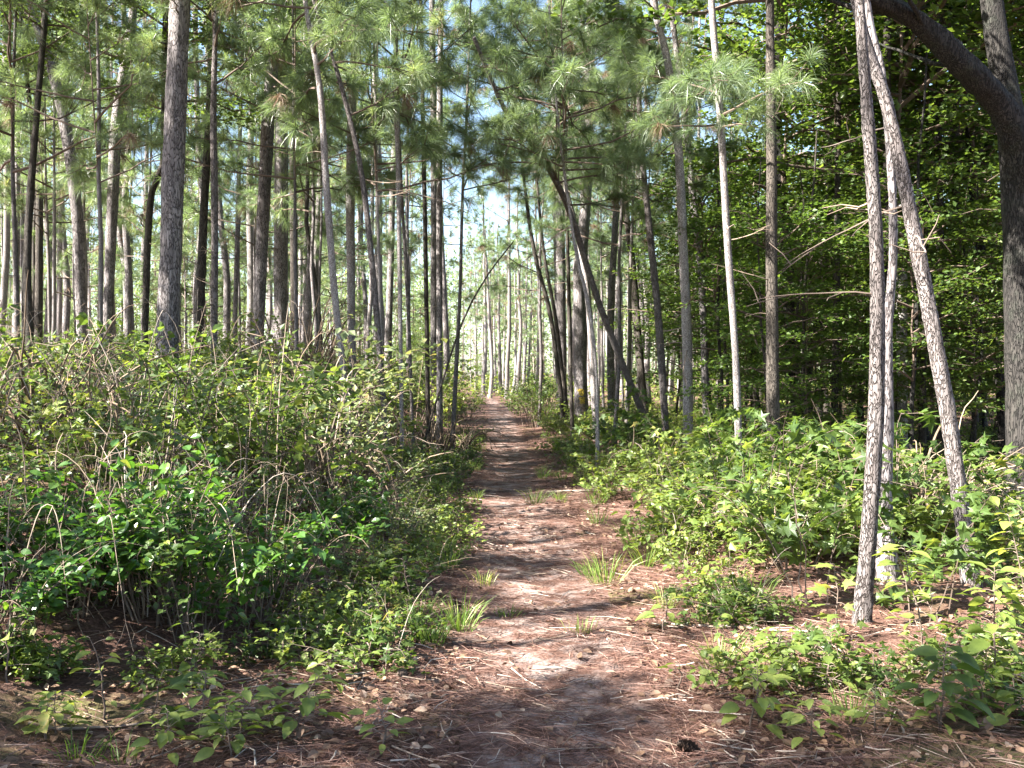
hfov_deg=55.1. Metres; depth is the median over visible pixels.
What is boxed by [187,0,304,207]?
hardwood tree
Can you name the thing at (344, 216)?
young pine
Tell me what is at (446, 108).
pine tree
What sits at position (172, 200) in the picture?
pine tree
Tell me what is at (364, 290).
pine tree
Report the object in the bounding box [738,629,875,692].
shrub
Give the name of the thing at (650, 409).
leafy shrub
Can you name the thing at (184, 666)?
seedling
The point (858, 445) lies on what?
sweetgum sapling
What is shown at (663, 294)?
understory tree
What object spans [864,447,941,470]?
leafy shrub
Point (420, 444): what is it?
bank shrub
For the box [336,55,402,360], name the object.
pine tree
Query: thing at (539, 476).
grass tuft
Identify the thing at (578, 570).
grass tuft
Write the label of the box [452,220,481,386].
pine tree
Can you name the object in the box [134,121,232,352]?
pine tree
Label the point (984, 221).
understory tree
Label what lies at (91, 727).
fallen stick
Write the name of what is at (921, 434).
hardwood tree
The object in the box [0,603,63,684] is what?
shrub
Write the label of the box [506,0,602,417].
pine tree
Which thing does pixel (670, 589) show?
shrub
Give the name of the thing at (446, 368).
dead sapling
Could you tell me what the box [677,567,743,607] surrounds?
shrub
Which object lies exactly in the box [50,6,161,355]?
pine tree
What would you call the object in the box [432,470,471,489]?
shrub
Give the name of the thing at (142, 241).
pine tree
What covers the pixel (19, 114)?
young pine
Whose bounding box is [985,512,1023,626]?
leafy plant
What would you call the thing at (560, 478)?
grass tuft
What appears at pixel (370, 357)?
bank shrub
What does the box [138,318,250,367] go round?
bank shrub
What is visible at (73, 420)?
bank sapling
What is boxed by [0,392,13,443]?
bank shrub
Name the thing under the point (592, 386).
pine tree
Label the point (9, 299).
young pine
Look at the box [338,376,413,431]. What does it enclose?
bank shrub
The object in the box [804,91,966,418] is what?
hardwood tree
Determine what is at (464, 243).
pine tree
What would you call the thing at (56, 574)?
vine shrub
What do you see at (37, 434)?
bank shrub
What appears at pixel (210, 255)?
pine tree
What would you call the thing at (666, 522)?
leafy shrub
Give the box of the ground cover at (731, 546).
[0,389,1018,589]
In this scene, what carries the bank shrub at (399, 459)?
on the ground at (88, 624)
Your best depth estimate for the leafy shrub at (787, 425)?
17.71 m
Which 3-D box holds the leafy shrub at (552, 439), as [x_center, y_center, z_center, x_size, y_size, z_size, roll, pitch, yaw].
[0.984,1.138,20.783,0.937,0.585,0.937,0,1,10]
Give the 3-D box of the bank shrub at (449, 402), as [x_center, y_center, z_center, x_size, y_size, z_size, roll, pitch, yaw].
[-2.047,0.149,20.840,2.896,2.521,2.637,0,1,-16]
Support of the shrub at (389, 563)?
on the ground at (88, 624)
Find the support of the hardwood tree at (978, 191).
on the ground at (88, 624)
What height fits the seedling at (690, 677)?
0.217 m
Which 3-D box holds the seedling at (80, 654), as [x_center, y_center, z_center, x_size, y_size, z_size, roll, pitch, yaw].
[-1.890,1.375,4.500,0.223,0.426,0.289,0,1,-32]
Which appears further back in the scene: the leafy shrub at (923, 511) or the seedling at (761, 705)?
the leafy shrub at (923, 511)
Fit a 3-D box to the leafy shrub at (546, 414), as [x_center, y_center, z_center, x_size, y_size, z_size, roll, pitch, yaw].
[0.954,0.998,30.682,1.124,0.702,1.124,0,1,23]
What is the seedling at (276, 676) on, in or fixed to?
on the ground at (88, 624)
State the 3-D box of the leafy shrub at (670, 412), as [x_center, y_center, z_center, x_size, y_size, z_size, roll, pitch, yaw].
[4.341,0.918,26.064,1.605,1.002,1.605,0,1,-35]
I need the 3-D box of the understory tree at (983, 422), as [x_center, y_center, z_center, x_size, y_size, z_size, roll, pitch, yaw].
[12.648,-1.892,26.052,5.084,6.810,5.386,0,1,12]
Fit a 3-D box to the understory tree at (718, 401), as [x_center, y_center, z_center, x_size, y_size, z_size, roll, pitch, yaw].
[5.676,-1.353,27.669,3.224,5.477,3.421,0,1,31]
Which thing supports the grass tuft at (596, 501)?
on the ground at (88, 624)
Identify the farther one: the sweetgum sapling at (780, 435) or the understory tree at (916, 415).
the understory tree at (916, 415)
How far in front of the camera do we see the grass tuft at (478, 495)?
12.74 m
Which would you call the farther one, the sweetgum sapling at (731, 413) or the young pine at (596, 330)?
the young pine at (596, 330)
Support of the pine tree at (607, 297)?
on the ground at (88, 624)
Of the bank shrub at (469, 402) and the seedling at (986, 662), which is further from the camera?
the bank shrub at (469, 402)
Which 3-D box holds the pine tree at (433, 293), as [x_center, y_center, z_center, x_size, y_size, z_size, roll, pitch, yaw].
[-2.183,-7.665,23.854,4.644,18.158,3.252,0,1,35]
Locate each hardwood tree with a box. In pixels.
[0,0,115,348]
[0,0,165,356]
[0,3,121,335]
[46,0,296,343]
[152,0,326,367]
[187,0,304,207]
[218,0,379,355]
[623,5,847,422]
[625,241,688,389]
[627,0,982,422]
[644,128,759,368]
[661,3,981,413]
[664,0,1023,448]
[708,122,824,315]
[716,0,970,441]
[727,35,935,420]
[728,0,1023,460]
[739,119,821,404]
[750,0,1023,458]
[764,115,893,415]
[783,0,1023,455]
[787,0,1023,453]
[798,3,1014,446]
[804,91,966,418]
[811,3,1023,438]
[892,14,1023,429]
[910,101,999,426]
[915,22,1023,439]
[953,1,1023,242]
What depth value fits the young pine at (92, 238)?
40.11 m
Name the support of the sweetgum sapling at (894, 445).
on the ground at (88, 624)
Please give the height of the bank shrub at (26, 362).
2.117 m
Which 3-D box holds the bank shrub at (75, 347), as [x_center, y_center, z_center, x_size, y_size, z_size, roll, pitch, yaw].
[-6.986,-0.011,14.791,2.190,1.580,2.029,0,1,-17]
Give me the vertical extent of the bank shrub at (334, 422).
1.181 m
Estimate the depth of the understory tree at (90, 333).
65.68 m
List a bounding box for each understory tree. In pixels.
[69,320,94,342]
[91,311,120,347]
[115,294,156,350]
[136,272,155,347]
[139,306,156,352]
[182,296,241,360]
[218,276,266,345]
[324,271,375,364]
[392,308,424,377]
[394,295,463,374]
[394,323,429,370]
[442,288,474,380]
[471,327,504,386]
[598,120,820,442]
[599,166,761,350]
[604,219,747,432]
[622,195,783,416]
[644,203,795,387]
[648,144,832,425]
[664,159,884,413]
[666,259,760,408]
[681,216,829,429]
[694,282,795,405]
[704,131,909,430]
[725,160,904,424]
[727,198,856,418]
[762,185,959,438]
[779,52,1003,456]
[779,241,860,413]
[780,227,934,422]
[782,211,974,423]
[794,196,895,422]
[824,275,957,424]
[845,275,959,411]
[848,49,1023,364]
[857,179,1004,465]
[858,213,1003,442]
[881,184,993,338]
[894,315,977,423]
[906,198,1003,455]
[907,187,1003,433]
[918,132,1003,343]
[929,174,1004,406]
[954,246,1004,421]
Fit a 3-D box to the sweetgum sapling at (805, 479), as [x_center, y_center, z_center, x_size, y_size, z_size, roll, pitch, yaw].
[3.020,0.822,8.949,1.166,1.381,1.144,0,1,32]
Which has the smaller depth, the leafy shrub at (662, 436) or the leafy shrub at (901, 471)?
the leafy shrub at (901, 471)
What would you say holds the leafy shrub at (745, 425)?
on the ground at (88, 624)
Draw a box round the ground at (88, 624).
[0,374,1023,767]
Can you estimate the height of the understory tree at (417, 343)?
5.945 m
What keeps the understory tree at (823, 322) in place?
on the ground at (88, 624)
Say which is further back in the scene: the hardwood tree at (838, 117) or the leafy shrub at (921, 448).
the hardwood tree at (838, 117)
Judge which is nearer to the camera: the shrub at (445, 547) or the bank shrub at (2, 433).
the bank shrub at (2, 433)
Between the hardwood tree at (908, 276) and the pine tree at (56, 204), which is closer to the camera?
the hardwood tree at (908, 276)
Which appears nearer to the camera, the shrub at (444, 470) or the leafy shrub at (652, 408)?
the shrub at (444, 470)
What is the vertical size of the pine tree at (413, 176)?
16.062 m
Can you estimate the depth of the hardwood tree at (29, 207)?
15.49 m
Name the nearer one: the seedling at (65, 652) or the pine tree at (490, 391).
the seedling at (65, 652)
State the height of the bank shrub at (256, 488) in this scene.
1.142 m
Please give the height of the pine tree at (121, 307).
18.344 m
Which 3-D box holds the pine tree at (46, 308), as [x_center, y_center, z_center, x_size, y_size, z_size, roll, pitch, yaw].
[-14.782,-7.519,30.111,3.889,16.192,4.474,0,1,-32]
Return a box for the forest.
[8,196,978,385]
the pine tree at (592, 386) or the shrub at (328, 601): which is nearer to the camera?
the shrub at (328, 601)
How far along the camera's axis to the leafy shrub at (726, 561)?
6.79 m
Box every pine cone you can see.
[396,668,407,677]
[450,600,461,609]
[677,739,699,756]
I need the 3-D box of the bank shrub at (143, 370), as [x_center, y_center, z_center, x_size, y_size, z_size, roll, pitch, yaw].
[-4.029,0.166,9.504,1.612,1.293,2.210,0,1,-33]
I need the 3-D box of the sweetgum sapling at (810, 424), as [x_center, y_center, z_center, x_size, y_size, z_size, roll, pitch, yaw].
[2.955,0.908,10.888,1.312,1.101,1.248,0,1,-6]
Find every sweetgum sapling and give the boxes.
[572,406,650,472]
[588,385,675,470]
[625,419,661,450]
[631,399,729,466]
[653,416,702,472]
[660,407,768,526]
[660,415,808,558]
[681,406,802,484]
[684,391,778,484]
[706,406,765,454]
[709,417,824,484]
[718,410,847,557]
[723,423,934,607]
[759,413,809,463]
[770,407,1001,550]
[784,406,835,442]
[785,399,917,533]
[805,418,1017,549]
[827,402,913,454]
[845,482,1023,629]
[851,410,920,492]
[929,455,1023,568]
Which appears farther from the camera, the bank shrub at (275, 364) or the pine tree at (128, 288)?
the pine tree at (128, 288)
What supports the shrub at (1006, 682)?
on the ground at (88, 624)
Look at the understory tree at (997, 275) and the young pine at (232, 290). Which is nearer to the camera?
the understory tree at (997, 275)
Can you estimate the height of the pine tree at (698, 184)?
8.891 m
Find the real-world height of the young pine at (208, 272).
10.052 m
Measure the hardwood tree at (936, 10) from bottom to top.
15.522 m
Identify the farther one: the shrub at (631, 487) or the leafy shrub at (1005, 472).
the shrub at (631, 487)
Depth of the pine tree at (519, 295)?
53.46 m
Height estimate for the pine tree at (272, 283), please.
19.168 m
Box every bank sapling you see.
[24,362,107,457]
[76,407,200,513]
[157,368,215,453]
[233,429,320,511]
[361,409,422,477]
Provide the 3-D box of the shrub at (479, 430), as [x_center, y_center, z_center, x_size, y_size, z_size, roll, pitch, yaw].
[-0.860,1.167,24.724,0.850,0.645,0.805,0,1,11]
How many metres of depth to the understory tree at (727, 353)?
33.69 m
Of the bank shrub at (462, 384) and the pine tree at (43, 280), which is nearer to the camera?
the bank shrub at (462, 384)
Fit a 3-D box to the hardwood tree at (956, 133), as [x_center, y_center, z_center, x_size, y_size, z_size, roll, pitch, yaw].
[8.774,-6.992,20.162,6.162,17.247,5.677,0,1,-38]
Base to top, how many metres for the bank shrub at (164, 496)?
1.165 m
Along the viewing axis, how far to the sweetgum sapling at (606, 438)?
15.28 m
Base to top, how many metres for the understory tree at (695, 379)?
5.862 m
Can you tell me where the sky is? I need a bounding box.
[0,0,998,374]
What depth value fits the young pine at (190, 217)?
24.68 m
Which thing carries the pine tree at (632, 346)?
on the ground at (88, 624)
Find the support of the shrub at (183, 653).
on the ground at (88, 624)
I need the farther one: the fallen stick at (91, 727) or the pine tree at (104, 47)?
the pine tree at (104, 47)
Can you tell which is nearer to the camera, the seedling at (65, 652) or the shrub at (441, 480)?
the seedling at (65, 652)
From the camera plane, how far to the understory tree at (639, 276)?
23.00 m
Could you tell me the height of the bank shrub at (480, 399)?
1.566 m
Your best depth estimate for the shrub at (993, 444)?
20.64 m
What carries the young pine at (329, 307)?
on the ground at (88, 624)
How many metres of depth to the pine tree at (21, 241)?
38.33 m
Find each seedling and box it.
[0,613,49,682]
[14,696,80,740]
[17,690,92,739]
[32,634,91,681]
[69,636,120,719]
[115,674,197,739]
[129,705,198,765]
[158,669,248,738]
[170,594,209,670]
[170,629,230,679]
[191,702,262,761]
[196,681,282,754]
[200,697,256,741]
[250,668,352,738]
[251,690,295,727]
[261,665,296,685]
[297,689,331,716]
[306,648,354,692]
[343,605,385,643]
[345,645,379,671]
[347,697,413,753]
[349,632,397,654]
[351,601,384,623]
[355,519,388,583]
[375,635,406,654]
[390,556,419,604]
[635,593,686,632]
[656,663,698,691]
[716,664,800,738]
[732,656,778,694]
[743,623,817,686]
[772,629,819,672]
[776,692,849,748]
[789,633,867,694]
[806,563,868,632]
[824,634,879,677]
[841,682,906,729]
[904,685,963,734]
[938,668,1005,716]
[966,651,1018,689]
[980,670,1023,725]
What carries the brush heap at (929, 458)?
on the ground at (88, 624)
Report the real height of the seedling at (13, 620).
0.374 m
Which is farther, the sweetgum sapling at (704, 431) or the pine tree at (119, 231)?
the pine tree at (119, 231)
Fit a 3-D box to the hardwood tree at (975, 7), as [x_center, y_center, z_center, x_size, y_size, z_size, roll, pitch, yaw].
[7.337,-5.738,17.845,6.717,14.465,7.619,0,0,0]
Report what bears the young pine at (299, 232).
on the ground at (88, 624)
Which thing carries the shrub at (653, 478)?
on the ground at (88, 624)
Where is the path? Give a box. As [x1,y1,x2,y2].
[441,393,683,767]
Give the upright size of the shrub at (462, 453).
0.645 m
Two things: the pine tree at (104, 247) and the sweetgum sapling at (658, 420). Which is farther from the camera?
the pine tree at (104, 247)
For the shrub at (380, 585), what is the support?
on the ground at (88, 624)
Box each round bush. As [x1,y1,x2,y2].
[492,366,555,413]
[493,362,573,422]
[499,375,569,427]
[506,360,573,415]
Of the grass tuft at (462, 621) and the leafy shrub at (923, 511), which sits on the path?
the grass tuft at (462, 621)
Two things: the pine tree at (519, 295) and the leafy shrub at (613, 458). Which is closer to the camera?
the leafy shrub at (613, 458)
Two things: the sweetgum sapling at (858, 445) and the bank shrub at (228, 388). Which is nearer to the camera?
the sweetgum sapling at (858, 445)
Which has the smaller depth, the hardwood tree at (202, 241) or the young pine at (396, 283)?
the hardwood tree at (202, 241)
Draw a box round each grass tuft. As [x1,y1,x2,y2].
[41,722,113,761]
[81,725,145,765]
[317,599,416,640]
[388,586,456,619]
[402,606,459,647]
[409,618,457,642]
[422,479,454,497]
[423,529,464,557]
[428,543,466,569]
[428,589,494,631]
[464,569,498,586]
[468,488,486,498]
[493,603,525,617]
[517,488,552,504]
[533,469,548,478]
[548,470,567,479]
[549,490,567,501]
[559,614,598,633]
[561,464,587,478]
[563,455,582,466]
[566,475,583,484]
[566,549,646,585]
[569,559,611,577]
[580,505,616,523]
[585,489,609,504]
[605,519,649,548]
[619,537,664,567]
[636,582,687,609]
[676,625,754,667]
[687,606,721,623]
[723,564,790,606]
[811,681,874,724]
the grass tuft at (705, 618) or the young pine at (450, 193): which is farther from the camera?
the young pine at (450, 193)
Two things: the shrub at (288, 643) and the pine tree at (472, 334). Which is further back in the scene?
the pine tree at (472, 334)
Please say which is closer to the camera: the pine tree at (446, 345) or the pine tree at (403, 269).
the pine tree at (446, 345)
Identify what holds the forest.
on the ground at (88, 624)
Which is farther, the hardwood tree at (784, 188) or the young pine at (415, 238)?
the young pine at (415, 238)
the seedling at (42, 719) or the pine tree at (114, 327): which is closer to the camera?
the seedling at (42, 719)
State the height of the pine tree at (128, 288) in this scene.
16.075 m
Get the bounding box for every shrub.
[0,303,19,348]
[0,303,71,421]
[0,311,112,440]
[0,327,123,434]
[0,336,117,549]
[0,336,140,467]
[0,340,56,466]
[0,342,167,504]
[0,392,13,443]
[0,404,267,593]
[0,420,241,648]
[0,421,351,636]
[0,471,171,661]
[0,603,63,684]
[0,620,120,685]
[0,626,78,689]
[1,300,294,510]
[1,306,95,423]
[1,323,246,471]
[2,334,96,396]
[3,302,155,375]
[4,336,201,459]
[5,300,194,441]
[5,327,113,370]
[5,561,122,618]
[8,632,96,680]
[46,319,131,360]
[62,470,328,645]
[70,296,272,481]
[80,325,191,367]
[81,322,366,510]
[83,301,409,539]
[96,290,312,423]
[99,349,242,454]
[108,411,319,562]
[110,622,248,696]
[114,633,205,676]
[138,309,447,511]
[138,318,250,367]
[145,327,232,378]
[147,342,280,434]
[155,461,392,631]
[166,325,333,467]
[172,304,370,448]
[181,350,397,483]
[197,334,348,428]
[206,612,301,674]
[218,345,305,389]
[239,344,314,369]
[246,579,393,675]
[247,619,314,658]
[248,505,389,590]
[249,584,341,633]
[251,456,426,559]
[253,566,348,614]
[265,594,391,661]
[273,394,371,450]
[276,576,439,678]
[278,328,420,440]
[286,351,367,400]
[289,330,363,371]
[290,439,452,532]
[296,556,381,609]
[306,526,406,582]
[306,574,350,620]
[314,434,437,513]
[325,329,415,373]
[328,577,417,624]
[331,390,427,477]
[331,586,400,621]
[335,474,447,551]
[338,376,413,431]
[341,415,470,492]
[345,513,477,600]
[346,577,395,607]
[350,563,407,593]
[356,346,492,446]
[360,536,433,562]
[364,580,460,646]
[369,366,431,426]
[369,501,430,535]
[374,363,422,411]
[374,572,431,610]
[375,508,442,559]
[378,428,432,472]
[383,493,411,515]
[385,493,418,528]
[387,507,433,538]
[388,481,428,499]
[393,361,424,405]
[395,361,474,412]
[401,478,466,518]
[401,539,450,572]
[404,360,424,399]
[405,381,457,419]
[409,503,485,536]
[412,538,483,562]
[413,455,451,473]
[413,466,456,486]
[414,483,450,504]
[416,505,445,527]
[417,405,462,428]
[417,471,460,493]
[420,449,466,467]
[422,456,470,484]
[424,500,473,525]
[425,505,497,548]
[428,478,471,497]
[430,439,483,471]
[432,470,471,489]
[439,487,487,510]
[442,440,486,464]
[443,406,468,420]
[443,427,469,440]
[449,383,493,416]
[449,457,479,477]
[450,390,484,418]
[450,455,484,469]
[454,439,486,465]
[456,432,486,449]
[473,420,493,438]
[529,408,559,422]
[531,414,561,426]
[533,431,580,454]
[537,412,569,434]
[540,429,577,448]
[542,400,569,416]
[543,407,599,435]
[545,431,592,455]
[545,442,600,467]
[550,398,609,430]
[551,437,604,463]
[558,441,620,483]
[562,430,593,448]
[562,440,619,471]
[570,452,631,501]
[578,407,618,439]
[591,403,654,445]
[603,443,650,472]
[604,404,658,421]
[604,405,661,440]
[605,426,710,487]
[606,413,695,480]
[611,403,652,420]
[611,473,720,556]
[612,415,658,448]
[612,460,650,488]
[615,446,693,501]
[623,434,698,505]
[624,393,660,417]
[624,483,687,515]
[628,413,676,435]
[630,396,679,423]
[634,491,701,541]
[639,486,735,557]
[644,440,755,526]
[648,581,740,628]
[650,401,702,427]
[651,517,719,572]
[654,452,885,585]
[655,540,771,602]
[657,402,679,413]
[661,412,698,434]
[668,407,719,428]
[669,400,702,416]
[671,419,731,458]
[671,434,801,496]
[672,417,697,438]
[675,448,777,496]
[676,547,792,628]
[677,496,738,544]
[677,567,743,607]
[678,422,760,469]
[689,613,804,700]
[693,401,724,415]
[694,456,829,551]
[695,401,743,433]
[713,581,815,634]
[715,437,820,498]
[718,423,850,506]
[730,411,790,450]
[730,616,846,664]
[735,415,859,468]
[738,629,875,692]
[754,465,861,526]
[758,414,811,447]
[762,621,927,701]
[779,412,865,489]
[795,471,953,557]
[798,483,917,566]
[821,458,1003,552]
[830,426,1023,560]
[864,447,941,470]
[877,603,1021,677]
[892,626,960,682]
[894,444,983,495]
[897,468,1023,568]
[899,450,1021,506]
[903,452,1023,545]
[905,648,1023,726]
[907,439,971,462]
[950,502,1012,557]
[960,425,997,442]
[963,586,1023,683]
[964,460,1003,476]
[965,436,996,463]
[977,427,997,440]
[977,656,1023,701]
[979,520,1023,567]
[980,479,1023,515]
[984,433,997,453]
[990,538,1023,565]
[990,554,1023,590]
[996,572,1023,598]
[997,510,1023,587]
[998,497,1023,528]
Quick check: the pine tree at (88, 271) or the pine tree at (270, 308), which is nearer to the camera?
the pine tree at (270, 308)
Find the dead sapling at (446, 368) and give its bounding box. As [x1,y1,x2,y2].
[420,241,513,452]
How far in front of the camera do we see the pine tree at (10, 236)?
45.72 m
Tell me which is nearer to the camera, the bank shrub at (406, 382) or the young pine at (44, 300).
the bank shrub at (406, 382)
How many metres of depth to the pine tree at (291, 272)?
27.88 m
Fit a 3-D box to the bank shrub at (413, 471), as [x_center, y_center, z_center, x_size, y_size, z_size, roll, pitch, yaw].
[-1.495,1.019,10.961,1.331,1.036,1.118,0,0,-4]
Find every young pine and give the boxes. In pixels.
[0,0,150,422]
[0,0,160,354]
[0,0,217,406]
[0,48,33,144]
[0,50,140,354]
[0,119,144,348]
[0,133,68,272]
[0,178,32,264]
[0,225,12,343]
[0,228,44,334]
[7,228,91,328]
[25,0,184,311]
[43,197,122,340]
[43,281,73,347]
[67,141,157,261]
[79,84,207,275]
[95,220,156,297]
[114,144,273,351]
[133,147,272,341]
[133,149,225,308]
[149,265,187,311]
[150,267,190,328]
[156,0,404,438]
[181,223,233,339]
[181,275,207,347]
[181,281,191,348]
[183,52,345,355]
[206,249,265,320]
[207,143,273,355]
[210,150,306,294]
[218,248,246,340]
[219,153,345,291]
[222,0,416,360]
[233,0,373,355]
[239,0,521,352]
[265,196,367,324]
[266,118,368,290]
[269,128,362,344]
[271,97,418,273]
[288,196,373,355]
[289,224,338,298]
[298,69,412,226]
[320,230,368,324]
[320,235,362,333]
[345,291,372,352]
[355,150,446,264]
[362,239,429,360]
[368,255,405,316]
[371,248,429,347]
[384,194,476,314]
[386,0,545,451]
[395,97,495,259]
[476,143,607,426]
[507,160,606,311]
[522,257,572,384]
[529,19,710,447]
[540,14,713,422]
[541,256,596,332]
[543,121,662,413]
[547,184,647,408]
[566,252,607,329]
[570,193,680,411]
[588,131,708,389]
[590,185,646,314]
[592,189,647,407]
[592,300,605,348]
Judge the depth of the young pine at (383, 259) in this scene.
89.93 m
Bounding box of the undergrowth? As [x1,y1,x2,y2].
[324,360,996,415]
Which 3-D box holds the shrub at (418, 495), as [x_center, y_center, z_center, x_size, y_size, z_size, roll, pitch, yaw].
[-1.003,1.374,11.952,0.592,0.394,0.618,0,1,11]
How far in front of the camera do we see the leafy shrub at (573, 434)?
18.24 m
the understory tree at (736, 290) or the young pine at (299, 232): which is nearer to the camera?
the understory tree at (736, 290)
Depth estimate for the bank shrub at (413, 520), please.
8.69 m
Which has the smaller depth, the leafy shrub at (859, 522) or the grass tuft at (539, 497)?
the leafy shrub at (859, 522)
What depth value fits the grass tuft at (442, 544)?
8.60 m
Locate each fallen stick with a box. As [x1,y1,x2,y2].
[27,708,199,730]
[233,680,313,702]
[353,675,406,684]
[451,635,501,645]
[468,486,557,492]
[533,665,561,669]
[546,488,592,492]
[599,747,655,762]
[671,619,825,631]
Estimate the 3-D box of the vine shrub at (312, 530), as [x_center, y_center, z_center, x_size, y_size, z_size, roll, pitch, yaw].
[-1.621,1.055,6.171,1.751,1.115,1.925,0,1,16]
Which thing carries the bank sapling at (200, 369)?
on the ground at (88, 624)
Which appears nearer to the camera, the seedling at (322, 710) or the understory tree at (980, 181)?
the seedling at (322, 710)
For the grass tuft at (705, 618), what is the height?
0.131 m
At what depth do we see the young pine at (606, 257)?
52.66 m
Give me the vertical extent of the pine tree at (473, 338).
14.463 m
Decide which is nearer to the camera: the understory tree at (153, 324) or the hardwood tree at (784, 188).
the hardwood tree at (784, 188)
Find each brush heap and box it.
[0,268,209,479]
[210,280,398,421]
[251,406,453,527]
[393,393,510,455]
[776,391,1023,552]
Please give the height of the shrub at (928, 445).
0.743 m
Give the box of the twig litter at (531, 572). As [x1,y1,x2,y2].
[5,436,1023,767]
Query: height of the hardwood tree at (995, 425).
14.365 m
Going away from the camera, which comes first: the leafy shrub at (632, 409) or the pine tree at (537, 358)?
the leafy shrub at (632, 409)
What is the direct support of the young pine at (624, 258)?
on the ground at (88, 624)
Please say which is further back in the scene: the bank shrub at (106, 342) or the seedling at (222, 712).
the bank shrub at (106, 342)
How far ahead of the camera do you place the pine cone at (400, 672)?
5.11 m
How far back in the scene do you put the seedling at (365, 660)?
5.19 m
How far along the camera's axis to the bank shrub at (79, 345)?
10.62 m
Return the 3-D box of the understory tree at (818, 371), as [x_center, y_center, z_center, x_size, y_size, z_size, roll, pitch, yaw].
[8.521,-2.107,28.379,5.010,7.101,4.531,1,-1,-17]
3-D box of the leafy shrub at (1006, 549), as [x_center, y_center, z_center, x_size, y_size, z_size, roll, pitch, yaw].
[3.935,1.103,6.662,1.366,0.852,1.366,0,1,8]
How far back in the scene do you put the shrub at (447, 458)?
16.03 m
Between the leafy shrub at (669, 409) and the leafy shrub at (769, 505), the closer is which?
the leafy shrub at (769, 505)
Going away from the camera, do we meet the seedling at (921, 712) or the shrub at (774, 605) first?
the seedling at (921, 712)
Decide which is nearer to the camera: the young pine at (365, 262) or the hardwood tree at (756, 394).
the hardwood tree at (756, 394)
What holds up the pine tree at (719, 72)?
on the ground at (88, 624)
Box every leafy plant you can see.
[872,543,956,649]
[893,637,995,730]
[953,560,1023,670]
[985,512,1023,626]
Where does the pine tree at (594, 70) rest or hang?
on the ground at (88, 624)
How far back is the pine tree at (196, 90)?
32.97 m
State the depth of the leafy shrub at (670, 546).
7.77 m
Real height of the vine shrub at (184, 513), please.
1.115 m
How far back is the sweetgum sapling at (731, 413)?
10.67 m
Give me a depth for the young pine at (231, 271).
81.14 m
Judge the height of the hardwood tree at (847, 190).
14.925 m
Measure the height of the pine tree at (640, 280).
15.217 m
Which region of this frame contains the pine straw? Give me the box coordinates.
[0,416,1023,767]
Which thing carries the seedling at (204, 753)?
on the ground at (88, 624)
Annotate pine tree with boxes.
[0,0,80,355]
[0,1,78,348]
[0,15,105,353]
[0,104,97,270]
[0,111,56,344]
[1,1,103,356]
[8,16,20,336]
[10,2,152,347]
[10,140,97,263]
[11,224,73,316]
[13,12,83,302]
[22,33,104,304]
[34,10,123,355]
[45,194,92,277]
[47,2,228,343]
[48,0,208,346]
[49,3,210,337]
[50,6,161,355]
[51,17,136,261]
[56,0,160,350]
[58,0,159,108]
[67,154,117,350]
[70,231,96,326]
[73,245,120,329]
[92,124,132,287]
[97,265,137,348]
[113,14,192,329]
[116,0,351,387]
[130,19,226,353]
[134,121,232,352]
[136,0,201,393]
[136,19,246,361]
[141,4,227,352]
[152,10,331,352]
[160,10,258,357]
[161,0,326,364]
[184,87,234,351]
[190,2,259,356]
[191,72,230,346]
[194,175,234,346]
[200,0,289,374]
[205,0,443,491]
[221,2,352,307]
[224,115,303,357]
[232,2,381,350]
[233,191,304,346]
[244,193,288,350]
[245,30,340,349]
[248,0,448,441]
[253,0,390,481]
[271,123,325,341]
[271,197,303,354]
[289,32,297,349]
[296,0,436,392]
[298,239,346,292]
[299,36,415,358]
[308,0,490,444]
[324,247,346,363]
[325,1,463,403]
[328,43,420,365]
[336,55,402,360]
[336,207,366,284]
[344,0,503,450]
[345,56,421,330]
[356,219,403,353]
[357,23,466,393]
[364,197,396,310]
[370,0,469,450]
[380,0,498,401]
[381,0,491,438]
[381,89,475,480]
[382,155,430,286]
[383,210,429,299]
[432,0,698,479]
[446,0,667,451]
[451,231,492,389]
[452,181,518,397]
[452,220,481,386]
[454,64,578,427]
[454,210,482,384]
[454,255,496,389]
[461,217,507,394]
[463,249,496,384]
[464,228,523,390]
[465,250,512,391]
[466,223,527,394]
[467,298,500,365]
[473,153,538,398]
[473,228,496,365]
[479,41,547,402]
[481,243,520,337]
[483,56,597,423]
[483,196,544,394]
[486,225,529,387]
[492,0,650,436]
[493,0,633,440]
[493,254,543,391]
[495,251,530,386]
[497,202,544,386]
[500,230,547,384]
[501,240,545,383]
[502,263,543,355]
[505,124,607,307]
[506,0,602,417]
[513,96,608,405]
[515,1,599,413]
[522,233,551,383]
[525,0,684,415]
[525,0,749,466]
[528,20,652,412]
[533,96,610,404]
[537,185,609,398]
[543,0,825,459]
[560,0,756,454]
[561,3,693,412]
[564,88,678,404]
[569,103,663,406]
[570,197,596,331]
[573,0,594,427]
[591,248,605,385]
[594,220,646,399]
[594,251,601,390]
[595,15,675,293]
[599,214,625,355]
[603,200,658,310]
[603,278,604,376]
[603,284,632,376]
[604,0,831,442]
[609,1,757,423]
[624,0,685,404]
[631,264,649,376]
[635,136,682,322]
[641,0,757,409]
[641,0,765,408]
[658,121,695,403]
[661,0,765,407]
[661,19,716,145]
[665,36,714,405]
[744,0,901,627]
[771,0,982,587]
[821,0,901,584]
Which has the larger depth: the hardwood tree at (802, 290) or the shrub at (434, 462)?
the hardwood tree at (802, 290)
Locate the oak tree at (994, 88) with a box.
[826,0,1023,512]
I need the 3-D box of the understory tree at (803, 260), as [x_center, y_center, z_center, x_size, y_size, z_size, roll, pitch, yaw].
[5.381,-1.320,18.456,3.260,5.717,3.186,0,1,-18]
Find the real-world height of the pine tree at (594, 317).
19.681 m
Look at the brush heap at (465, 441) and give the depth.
18.88 m
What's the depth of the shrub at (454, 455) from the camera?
16.47 m

